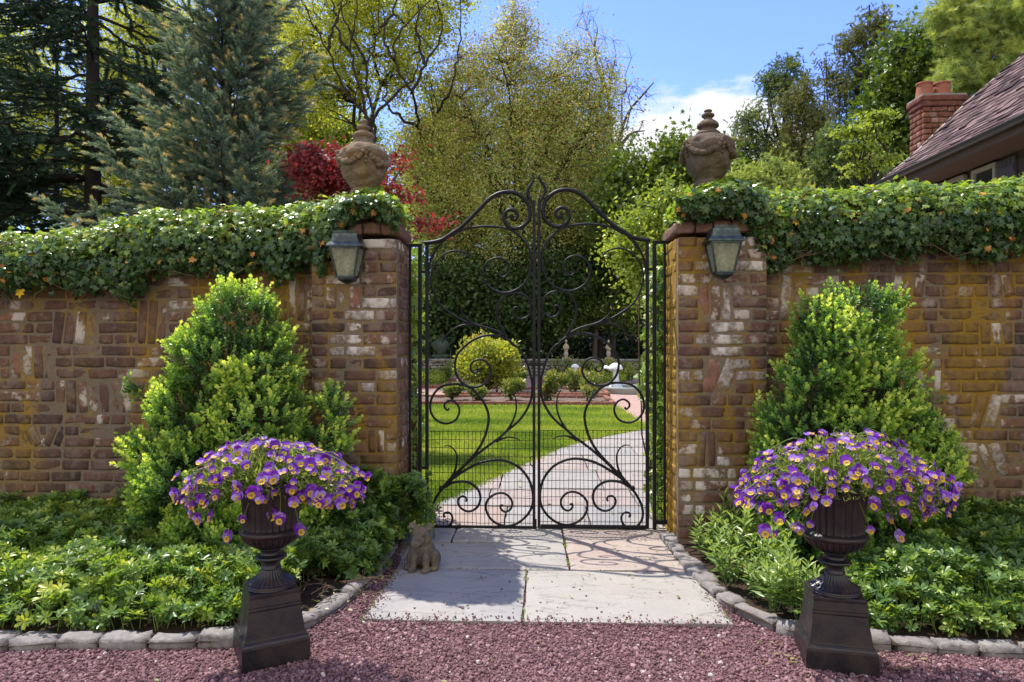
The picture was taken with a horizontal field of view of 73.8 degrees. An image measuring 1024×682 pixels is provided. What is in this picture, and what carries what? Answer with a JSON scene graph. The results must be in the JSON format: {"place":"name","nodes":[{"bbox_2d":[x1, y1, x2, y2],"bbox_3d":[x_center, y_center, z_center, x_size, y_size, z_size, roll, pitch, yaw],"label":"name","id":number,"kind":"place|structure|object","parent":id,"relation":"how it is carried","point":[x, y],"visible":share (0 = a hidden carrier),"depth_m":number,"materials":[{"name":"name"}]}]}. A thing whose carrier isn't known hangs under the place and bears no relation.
{"place":"outdoors","nodes":[
{"label":"outdoors","id":0,"kind":"place"},
{"bbox_2d":[0,534,402,646],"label":"bed soil","id":1,"kind":"structure","parent":0,"point":[307,602],"depth_m":3.14,"materials":[{"name":"soil"}]},
{"bbox_2d":[0,487,442,630],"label":"ground cover","id":2,"kind":"object","parent":1,"relation":"on","point":[30,518],"visible":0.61,"depth_m":3.37,"materials":[{"name":"green plant"}]},
{"bbox_2d":[109,272,363,558],"bbox_3d":[-1.614,0.463,4.082,1.456,1.778,0.966,0,0,2],"label":"boxwood","id":3,"kind":"object","parent":1,"relation":"on","point":[182,442],"visible":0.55,"depth_m":3.95,"materials":[{"name":"green plant"}]},
{"bbox_2d":[291,554,394,596],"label":"twig litter","id":4,"kind":"object","parent":1,"relation":"on","point":[348,581],"visible":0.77,"depth_m":3.45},
{"bbox_2d":[289,464,433,580],"bbox_3d":[-0.882,1.047,4.052,0.723,0.529,0.928,0,0,2],"label":"shrub","id":5,"kind":"object","parent":1,"relation":"on","point":[383,488],"visible":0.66,"depth_m":3.98,"materials":[{"name":"green plant"}]},
{"bbox_2d":[400,528,455,545],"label":"flagstone path","id":6,"kind":"structure","parent":0,"point":[444,535],"depth_m":4.54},
{"bbox_2d":[364,568,525,623],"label":"flagstone path","id":7,"kind":"structure","parent":0,"point":[484,596],"depth_m":3.45,"materials":[{"name":"stone"}]},
{"bbox_2d":[404,522,440,573],"bbox_3d":[-0.507,1.161,3.882,0.214,0.270,0.215,0,0,-31],"label":"statue","id":8,"kind":"object","parent":7,"relation":"on","point":[424,552],"visible":1,"depth_m":3.83,"materials":[{"name":"stone"}]},
{"bbox_2d":[398,543,568,572],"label":"flagstone path","id":9,"kind":"structure","parent":0,"point":[521,556],"depth_m":4.09,"materials":[{"name":"stone"}]},
{"bbox_2d":[0,0,996,264],"label":"sky","id":10,"kind":"structure","parent":0,"point":[700,55],"materials":[{"name":"blue"}]},
{"bbox_2d":[452,528,562,542],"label":"flagstone path","id":11,"kind":"structure","parent":0,"point":[494,535],"depth_m":4.53,"materials":[{"name":"stone"}]},
{"bbox_2d":[422,175,544,529],"bbox_3d":[-0.198,0.094,4.721,0.852,2.480,0.045,0,0,2],"label":"gate leaf","id":12,"kind":"object","parent":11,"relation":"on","point":[476,453],"visible":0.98,"depth_m":4.72,"materials":[{"name":"black metal"}]},
{"bbox_2d":[0,568,1023,681],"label":"gravel drive","id":13,"kind":"structure","parent":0,"point":[514,673],"depth_m":2.81,"materials":[{"name":"gravel"}]},
{"bbox_2d":[233,581,310,672],"bbox_3d":[-1.014,1.168,2.871,0.268,0.284,0.268,0,0,-29],"label":"iron pedestal","id":14,"kind":"object","parent":13,"relation":"on","point":[269,629],"visible":0.86,"depth_m":2.77,"materials":[{"name":"metal"}]},
{"bbox_2d":[237,475,306,592],"bbox_3d":[-1.014,0.804,2.871,0.292,0.442,0.292,0,0,2],"label":"iron urn","id":15,"kind":"object","parent":14,"relation":"on","point":[269,539],"visible":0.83,"depth_m":2.79,"materials":[{"name":"metal"}]},
{"bbox_2d":[169,433,371,542],"bbox_3d":[-0.998,0.607,2.876,0.869,0.453,0.510,0,0,2],"label":"pansy plant","id":16,"kind":"object","parent":15,"relation":"in","point":[281,463],"visible":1,"depth_m":2.76,"materials":[{"name":"purple plant"}]},
{"bbox_2d":[154,451,926,681],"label":"leaf litter","id":17,"kind":"object","parent":13,"relation":"on","point":[382,577],"visible":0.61,"depth_m":3.38,"materials":[{"name":"plant"}]},
{"bbox_2d":[348,533,767,644],"bbox_3d":[0.178,1.292,3.776,1.945,0.020,1.698,0,0,2],"label":"grit","id":18,"kind":"object","parent":13,"relation":"on","point":[466,617],"visible":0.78,"depth_m":3.20,"materials":[{"name":"gravel"}]},
{"bbox_2d":[794,580,879,677],"bbox_3d":[1.329,1.168,2.812,0.268,0.284,0.268,0,0,13],"label":"iron pedestal","id":19,"kind":"object","parent":13,"relation":"on","point":[832,634],"visible":0.84,"depth_m":2.71,"materials":[{"name":"metal"}]},
{"bbox_2d":[800,476,873,598],"bbox_3d":[1.329,0.804,2.812,0.292,0.442,0.292,0,0,2],"label":"iron urn","id":20,"kind":"object","parent":19,"relation":"on","point":[837,533],"visible":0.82,"depth_m":2.73,"materials":[{"name":"metal"}]},
{"bbox_2d":[729,427,962,543],"bbox_3d":[1.345,0.578,2.816,0.937,0.450,0.539,0,0,2],"label":"pansy plant","id":21,"kind":"object","parent":20,"relation":"in","point":[890,469],"visible":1,"depth_m":2.69,"materials":[{"name":"purple plant"}]},
{"bbox_2d":[393,454,635,569],"bbox_3d":[2.970,1.316,7.478,8.600,0.001,8.840,0,0,2],"label":"path bedding","id":22,"kind":"object","parent":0,"point":[396,564],"depth_m":4.47,"materials":[{"name":"gravel"}]},
{"bbox_2d":[417,375,644,422],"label":"brick path","id":23,"kind":"structure","parent":0,"point":[635,406],"depth_m":15.75,"materials":[{"name":"brick"}]},
{"bbox_2d":[422,396,605,404],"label":"bed soil","id":24,"kind":"structure","parent":23,"relation":"on","point":[601,399],"depth_m":14.86,"materials":[{"name":"soil"}]},
{"bbox_2d":[500,376,525,399],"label":"rose bush","id":25,"kind":"object","parent":24,"relation":"on","point":[511,385],"visible":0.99,"depth_m":14.45,"materials":[{"name":"green plant"}]},
{"bbox_2d":[536,371,559,400],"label":"rose bush","id":26,"kind":"object","parent":24,"relation":"on","point":[550,383],"visible":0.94,"depth_m":14.50,"materials":[{"name":"green plant"}]},
{"bbox_2d":[578,367,605,400],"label":"rose bush","id":27,"kind":"object","parent":24,"relation":"on","point":[588,389],"visible":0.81,"depth_m":14.39,"materials":[{"name":"green plant"}]},
{"bbox_2d":[422,394,615,405],"bbox_3d":[-1.368,1.265,14.590,6.962,0.119,1.778,0,0,2],"label":"brick edging","id":28,"kind":"object","parent":23,"relation":"on","point":[609,400],"visible":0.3,"depth_m":13.69,"materials":[{"name":"brick"}]},
{"bbox_2d":[461,389,601,394],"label":"bed soil","id":29,"kind":"structure","parent":23,"relation":"on","point":[528,390],"depth_m":17.35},
{"bbox_2d":[452,326,525,391],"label":"golden shrub","id":30,"kind":"object","parent":29,"relation":"on","point":[502,356],"visible":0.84,"depth_m":16.39,"materials":[{"name":"yellow plant"}]},
{"bbox_2d":[422,403,650,514],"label":"lawn","id":31,"kind":"structure","parent":0,"point":[528,419],"depth_m":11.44,"materials":[{"name":"plant"}]},
{"bbox_2d":[266,135,457,240],"bbox_3d":[-1.850,-0.613,8.644,2.434,3.938,1.443,0,0,2],"label":"japanese maple","id":32,"kind":"object","parent":31,"relation":"on","point":[323,173],"visible":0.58,"depth_m":8.53,"materials":[{"name":"red plant"}]},
{"bbox_2d":[424,431,665,529],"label":"flagstone path","id":33,"kind":"structure","parent":0,"point":[507,486],"depth_m":5.83,"materials":[{"name":"stone"}]},
{"bbox_2d":[563,529,683,571],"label":"flagstone path","id":34,"kind":"structure","parent":0,"point":[584,552],"depth_m":4.19,"materials":[{"name":"stone"}]},
{"bbox_2d":[538,173,651,529],"bbox_3d":[0.569,0.068,4.696,0.786,2.452,0.042,0,0,2],"label":"gate leaf","id":35,"kind":"object","parent":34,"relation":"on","point":[617,473],"visible":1,"depth_m":4.69,"materials":[{"name":"black metal"}]},
{"bbox_2d":[523,571,732,627],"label":"flagstone path","id":36,"kind":"structure","parent":0,"point":[619,593],"depth_m":3.42,"materials":[{"name":"stone"}]},
{"bbox_2d":[662,540,1023,654],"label":"bed soil","id":37,"kind":"structure","parent":0,"point":[741,586],"depth_m":3.23,"materials":[{"name":"soil"}]},
{"bbox_2d":[687,510,718,555],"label":"lance leaf plant","id":38,"kind":"object","parent":37,"relation":"on","point":[698,535],"visible":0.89,"depth_m":4.04,"materials":[{"name":"plant"}]},
{"bbox_2d":[697,518,737,570],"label":"lance leaf plant","id":39,"kind":"object","parent":37,"relation":"on","point":[724,539],"visible":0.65,"depth_m":3.78,"materials":[{"name":"plant"}]},
{"bbox_2d":[704,486,738,547],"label":"lance leaf plant","id":40,"kind":"object","parent":37,"relation":"on","point":[724,514],"visible":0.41,"depth_m":4.13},
{"bbox_2d":[704,529,753,585],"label":"lance leaf plant","id":41,"kind":"object","parent":37,"relation":"on","point":[722,567],"visible":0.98,"depth_m":3.54,"materials":[{"name":"plant"}]},
{"bbox_2d":[717,503,760,565],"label":"lance leaf plant","id":42,"kind":"object","parent":37,"relation":"on","point":[745,521],"visible":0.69,"depth_m":3.86,"materials":[{"name":"plant"}]},
{"bbox_2d":[735,532,770,580],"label":"lance leaf plant","id":43,"kind":"object","parent":37,"relation":"on","point":[760,553],"visible":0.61,"depth_m":3.60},
{"bbox_2d":[740,555,772,597],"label":"lance leaf plant","id":44,"kind":"object","parent":37,"relation":"on","point":[757,573],"visible":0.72,"depth_m":3.36,"materials":[{"name":"plant"}]},
{"bbox_2d":[755,514,795,571],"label":"lance leaf plant","id":45,"kind":"object","parent":37,"relation":"on","point":[779,538],"visible":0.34,"depth_m":3.65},
{"bbox_2d":[750,549,801,611],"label":"lance leaf plant","id":46,"kind":"object","parent":37,"relation":"on","point":[776,587],"visible":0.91,"depth_m":3.19,"materials":[{"name":"plant"}]},
{"bbox_2d":[758,531,805,592],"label":"lance leaf plant","id":47,"kind":"object","parent":37,"relation":"on","point":[787,546],"visible":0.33,"depth_m":3.46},
{"bbox_2d":[774,555,821,619],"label":"lance leaf plant","id":48,"kind":"object","parent":37,"relation":"on","point":[791,594],"visible":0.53,"depth_m":3.13,"materials":[{"name":"plant"}]},
{"bbox_2d":[739,276,978,576],"bbox_3d":[2.002,0.485,3.969,1.290,1.722,0.990,0,0,2],"label":"boxwood","id":49,"kind":"object","parent":37,"relation":"on","point":[844,379],"visible":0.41,"depth_m":3.81,"materials":[{"name":"green plant"}]},
{"bbox_2d":[800,494,1023,637],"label":"ground cover","id":50,"kind":"object","parent":37,"relation":"on","point":[995,529],"visible":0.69,"depth_m":3.18,"materials":[{"name":"green plant"}]},
{"label":"ground","id":51,"kind":"structure","parent":0,"visible":0},
{"bbox_2d":[9,631,61,651],"bbox_3d":[-2.035,1.339,2.935,0.190,0.154,0.128,0,0,-2],"label":"kerb stone","id":52,"kind":"object","parent":51,"relation":"on","point":[31,638],"visible":0.39,"depth_m":2.90,"materials":[{"name":"stone"}]},
{"bbox_2d":[0,35,83,232],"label":"hemlock","id":53,"kind":"object","parent":51,"relation":"on","point":[22,152],"visible":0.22,"depth_m":16.33,"materials":[{"name":"green plant"}]},
{"bbox_2d":[0,0,125,229],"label":"hemlock","id":54,"kind":"object","parent":51,"relation":"on","point":[56,192],"visible":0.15,"depth_m":18.38,"materials":[{"name":"green plant"}]},
{"bbox_2d":[0,0,138,229],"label":"spring tree","id":55,"kind":"object","parent":51,"relation":"on","point":[42,123],"visible":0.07,"depth_m":30.38,"materials":[{"name":"green plant"}]},
{"bbox_2d":[56,630,105,650],"bbox_3d":[-1.845,1.330,2.930,0.180,0.150,0.099,0,0,2],"label":"kerb stone","id":56,"kind":"object","parent":51,"relation":"on","point":[78,640],"visible":0.4,"depth_m":2.89,"materials":[{"name":"stone"}]},
{"bbox_2d":[99,630,152,650],"bbox_3d":[-1.656,1.333,2.936,0.202,0.164,0.105,0,0,-4],"label":"kerb stone","id":57,"kind":"object","parent":51,"relation":"on","point":[127,640],"visible":0.4,"depth_m":2.90,"materials":[{"name":"stone"}]},
{"bbox_2d":[46,0,215,220],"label":"spring tree","id":58,"kind":"object","parent":51,"relation":"on","point":[116,31],"visible":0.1,"depth_m":30.81,"materials":[{"name":"green plant"}]},
{"bbox_2d":[0,0,278,251],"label":"hemlock","id":59,"kind":"object","parent":51,"relation":"on","point":[34,14],"visible":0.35,"depth_m":14.23,"materials":[{"name":"green plant"}]},
{"bbox_2d":[0,221,311,507],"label":"brick wall","id":60,"kind":"structure","parent":51,"relation":"on","point":[68,362],"depth_m":4.61,"materials":[{"name":"brick"}]},
{"bbox_2d":[0,185,414,308],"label":"ivy","id":61,"kind":"object","parent":60,"relation":"attached to","point":[324,220],"visible":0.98,"depth_m":4.43,"materials":[{"name":"green plant"}]},
{"bbox_2d":[335,119,390,193],"bbox_3d":[-1.004,-1.243,4.620,0.371,0.522,0.369,0,0,2],"label":"stone urn","id":62,"kind":"object","parent":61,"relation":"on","point":[362,159],"visible":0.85,"depth_m":4.52,"materials":[{"name":"stone"}]},
{"bbox_2d":[149,631,200,649],"bbox_3d":[-1.454,1.345,2.951,0.202,0.156,0.111,0,0,2],"label":"kerb stone","id":63,"kind":"object","parent":51,"relation":"on","point":[160,639],"visible":0.35,"depth_m":2.92,"materials":[{"name":"stone"}]},
{"bbox_2d":[28,0,335,248],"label":"blue spruce","id":64,"kind":"object","parent":51,"relation":"on","point":[229,151],"visible":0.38,"depth_m":9.49,"materials":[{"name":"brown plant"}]},
{"bbox_2d":[198,626,233,648],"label":"kerb stone","id":65,"kind":"object","parent":51,"relation":"on","point":[218,637],"visible":0.33,"depth_m":2.92,"materials":[{"name":"stone"}]},
{"bbox_2d":[180,0,362,202],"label":"spring tree","id":66,"kind":"object","parent":51,"relation":"on","point":[304,132],"visible":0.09,"depth_m":31.67,"materials":[{"name":"green plant"}]},
{"bbox_2d":[305,592,353,621],"bbox_3d":[-0.890,1.348,3.330,0.115,0.165,0.301,0,0,16],"label":"kerb stone","id":67,"kind":"object","parent":51,"relation":"on","point":[338,601],"visible":0.34,"depth_m":3.32,"materials":[{"name":"stone"}]},
{"bbox_2d":[251,95,410,205],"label":"spring tree","id":68,"kind":"object","parent":51,"relation":"on","point":[350,129],"visible":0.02,"depth_m":33.55,"materials":[{"name":"green plant"}]},
{"bbox_2d":[309,216,410,540],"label":"brick pillar","id":69,"kind":"structure","parent":51,"relation":"on","point":[360,336],"depth_m":4.40,"materials":[{"name":"brick"}]},
{"bbox_2d":[326,230,368,283],"bbox_3d":[-1.030,-0.518,4.291,0.218,0.326,0.225,0,0,2],"label":"wall lantern","id":70,"kind":"object","parent":69,"relation":"attached to","point":[352,245],"depth_m":4.23,"materials":[{"name":"metal"}]},
{"bbox_2d":[404,243,421,520],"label":"gate side panel","id":71,"kind":"structure","parent":69,"relation":"attached to","point":[419,246],"depth_m":4.73,"materials":[{"name":"black metal"}]},
{"bbox_2d":[408,242,430,470],"bbox_3d":[-0.772,0.296,5.046,0.326,2.069,0.668,0,0,2],"label":"climbing ivy","id":72,"kind":"object","parent":69,"relation":"attached to","point":[414,349],"visible":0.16,"depth_m":4.99,"materials":[{"name":"green plant"}]},
{"bbox_2d":[259,0,497,150],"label":"spring tree","id":73,"kind":"object","parent":51,"relation":"on","point":[345,30],"visible":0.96,"depth_m":25.66,"materials":[{"name":"green plant"}]},
{"bbox_2d":[380,81,520,262],"bbox_3d":[-3.495,-6.565,35.239,10.559,15.868,7.810,0,0,2],"label":"spring tree","id":74,"kind":"object","parent":51,"relation":"on","point":[399,182],"visible":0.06,"depth_m":34.19,"materials":[{"name":"green plant"}]},
{"bbox_2d":[411,232,561,361],"bbox_3d":[-1.534,-1.417,26.226,6.542,5.635,6.020,0,0,42],"label":"shade tree","id":75,"kind":"object","parent":51,"relation":"on","point":[452,293],"visible":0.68,"depth_m":25.29,"materials":[{"name":"green plant"}]},
{"bbox_2d":[377,0,651,358],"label":"fine leaved tree","id":76,"kind":"object","parent":51,"relation":"on","point":[552,106],"visible":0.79,"depth_m":26.29,"materials":[{"name":"green plant"}]},
{"bbox_2d":[412,316,651,369],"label":"undergrowth","id":77,"kind":"object","parent":51,"relation":"on","point":[627,348],"visible":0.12,"depth_m":32.03,"materials":[{"name":"green plant"}]},
{"bbox_2d":[422,359,643,376],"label":"stone wall","id":78,"kind":"structure","parent":51,"relation":"on","point":[432,362],"depth_m":24.83,"materials":[{"name":"stone"}]},
{"bbox_2d":[429,335,453,365],"bbox_3d":[-2.649,0.544,25.461,0.949,1.513,0.706,0,0,2],"label":"green urn","id":79,"kind":"object","parent":78,"relation":"on","point":[441,347],"visible":0.65,"depth_m":25.23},
{"bbox_2d":[449,230,617,370],"bbox_3d":[0.615,-1.577,26.142,6.883,5.886,5.398,0,0,2],"label":"shade tree","id":80,"kind":"object","parent":51,"relation":"on","point":[556,275],"visible":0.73,"depth_m":25.23,"materials":[{"name":"green plant"}]},
{"bbox_2d":[465,71,651,341],"bbox_3d":[2.706,-6.330,35.215,12.000,15.371,7.793,0,0,2],"label":"spring tree","id":81,"kind":"object","parent":51,"relation":"on","point":[550,161],"visible":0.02,"depth_m":34.06,"materials":[{"name":"green plant"}]},
{"bbox_2d":[535,200,644,358],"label":"shade tree","id":82,"kind":"object","parent":51,"relation":"on","point":[600,349],"visible":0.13,"depth_m":27.04,"materials":[{"name":"green plant"}]},
{"bbox_2d":[536,261,644,356],"bbox_3d":[3.150,-1.236,26.376,6.494,5.180,4.022,0,0,-9],"label":"dogwood","id":83,"kind":"object","parent":51,"relation":"on","point":[601,314],"visible":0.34,"depth_m":26.01,"materials":[{"name":"green plant"}]},
{"bbox_2d":[568,3,664,358],"bbox_3d":[4.650,-6.852,29.959,4.452,16.410,2.949,0,0,12],"label":"bare tree","id":84,"kind":"object","parent":51,"relation":"on","point":[612,342],"visible":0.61,"depth_m":29.78,"materials":[{"name":"grey plant"}]},
{"bbox_2d":[586,166,693,390],"bbox_3d":[1.791,-0.384,8.149,1.782,3.473,1.285,0,0,-11],"label":"tall shrub","id":85,"kind":"object","parent":51,"relation":"on","point":[639,227],"visible":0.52,"depth_m":8.05,"materials":[{"name":"green plant"}]},
{"bbox_2d":[564,107,792,274],"bbox_3d":[5.729,-3.373,23.782,7.850,9.474,4.590,0,0,2],"label":"green maple","id":86,"kind":"object","parent":51,"relation":"on","point":[622,169],"visible":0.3,"depth_m":23.21,"materials":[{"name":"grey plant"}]},
{"bbox_2d":[663,215,768,544],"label":"brick pillar","id":87,"kind":"structure","parent":51,"relation":"on","point":[716,352],"depth_m":4.32,"materials":[{"name":"brick"}]},
{"bbox_2d":[633,243,667,519],"bbox_3d":[1.130,0.300,4.987,0.462,2.059,0.700,0,0,2],"label":"climbing ivy","id":88,"kind":"object","parent":87,"relation":"attached to","point":[641,378],"visible":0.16,"depth_m":4.93,"materials":[{"name":"green plant"}]},
{"bbox_2d":[652,241,671,529],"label":"gate side panel","id":89,"kind":"structure","parent":87,"relation":"attached to","point":[655,495],"depth_m":4.67,"materials":[{"name":"black metal"}]},
{"bbox_2d":[701,225,745,279],"bbox_3d":[1.296,-0.538,4.208,0.218,0.326,0.225,0,0,2],"label":"wall lantern","id":90,"kind":"object","parent":87,"relation":"attached to","point":[717,240],"depth_m":4.15,"materials":[{"name":"metal"}]},
{"bbox_2d":[716,591,746,611],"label":"kerb stone","id":91,"kind":"object","parent":51,"relation":"on","point":[730,597],"visible":0.34,"depth_m":3.36,"materials":[{"name":"stone"}]},
{"bbox_2d":[734,602,780,630],"bbox_3d":[1.160,1.341,3.207,0.098,0.156,0.256,0,0,-27],"label":"kerb stone","id":92,"kind":"object","parent":51,"relation":"on","point":[771,618],"visible":0.38,"depth_m":3.18,"materials":[{"name":"stone"}]},
{"bbox_2d":[724,142,815,193],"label":"tree","id":93,"kind":"object","parent":51,"relation":"on","point":[772,173],"visible":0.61,"depth_m":20.32,"materials":[{"name":"green plant"}]},
{"bbox_2d":[723,51,820,170],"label":"deciduous tree","id":94,"kind":"object","parent":51,"relation":"on","point":[775,82],"visible":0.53,"depth_m":26.43,"materials":[{"name":"green plant"}]},
{"bbox_2d":[768,69,838,193],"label":"tree","id":95,"kind":"object","parent":51,"relation":"on","point":[809,126],"visible":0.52,"depth_m":24.40,"materials":[{"name":"green plant"}]},
{"bbox_2d":[797,43,857,141],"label":"cedar","id":96,"kind":"object","parent":51,"relation":"on","point":[828,75],"visible":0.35,"depth_m":28.42,"materials":[{"name":"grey plant"}]},
{"bbox_2d":[794,119,894,192],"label":"tree","id":97,"kind":"object","parent":51,"relation":"on","point":[824,172],"visible":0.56,"depth_m":21.36,"materials":[{"name":"green plant"}]},
{"bbox_2d":[820,107,907,188],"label":"tree","id":98,"kind":"object","parent":51,"relation":"on","point":[865,164],"visible":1,"depth_m":16.54,"materials":[{"name":"green plant"}]},
{"bbox_2d":[818,2,914,113],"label":"open pine","id":99,"kind":"object","parent":51,"relation":"on","point":[858,36],"visible":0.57,"depth_m":27.33,"materials":[{"name":"green plant"}]},
{"bbox_2d":[870,628,890,651],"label":"kerb stone","id":100,"kind":"object","parent":51,"relation":"on","point":[881,640],"visible":0.21,"depth_m":2.88,"materials":[{"name":"stone"}]},
{"bbox_2d":[765,196,1023,506],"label":"brick wall","id":101,"kind":"structure","parent":51,"relation":"on","point":[964,322],"depth_m":4.40,"materials":[{"name":"brick"}]},
{"bbox_2d":[663,172,1023,275],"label":"ivy","id":102,"kind":"object","parent":101,"relation":"attached to","point":[867,231],"visible":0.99,"depth_m":4.25,"materials":[{"name":"green plant"}]},
{"bbox_2d":[679,109,736,187],"bbox_3d":[1.303,-1.282,4.536,0.378,0.516,0.371,0,0,2],"label":"stone urn","id":103,"kind":"object","parent":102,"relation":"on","point":[708,152],"visible":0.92,"depth_m":4.43,"materials":[{"name":"stone"}]},
{"bbox_2d":[833,2,991,180],"bbox_3d":[14.993,-5.827,25.476,6.545,14.399,4.889,0,0,2],"label":"green maple","id":104,"kind":"object","parent":51,"relation":"on","point":[900,76],"visible":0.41,"depth_m":24.77,"materials":[{"name":"green plant"}]},
{"bbox_2d":[889,635,936,653],"bbox_3d":[1.706,1.347,2.905,0.178,0.171,0.116,0,0,2],"label":"kerb stone","id":105,"kind":"object","parent":51,"relation":"on","point":[927,643],"visible":0.35,"depth_m":2.87,"materials":[{"name":"stone"}]},
{"bbox_2d":[871,52,1023,187],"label":"house","id":106,"kind":"structure","parent":51,"relation":"on","point":[976,137],"depth_m":7.81,"materials":[{"name":"tile"}]},
{"bbox_2d":[971,162,997,184],"bbox_3d":[5.182,-1.405,7.479,0.050,1.010,0.400,0,0,2],"label":"window","id":107,"kind":"structure","parent":106,"relation":"in","point":[986,173],"depth_m":7.46,"materials":[{"name":"paint"}]},
{"bbox_2d":[930,637,979,655],"bbox_3d":[1.869,1.346,2.887,0.166,0.170,0.111,0,0,2],"label":"kerb stone","id":108,"kind":"object","parent":51,"relation":"on","point":[960,645],"visible":0.38,"depth_m":2.85,"materials":[{"name":"stone"}]},
{"bbox_2d":[902,0,1023,98],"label":"white pine","id":109,"kind":"object","parent":51,"relation":"on","point":[987,27],"visible":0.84,"depth_m":22.01,"materials":[{"name":"green plant"}]},
{"bbox_2d":[971,639,1023,658],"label":"kerb stone","id":110,"kind":"object","parent":51,"relation":"on","point":[991,647],"visible":0.45,"depth_m":2.83,"materials":[{"name":"stone"}]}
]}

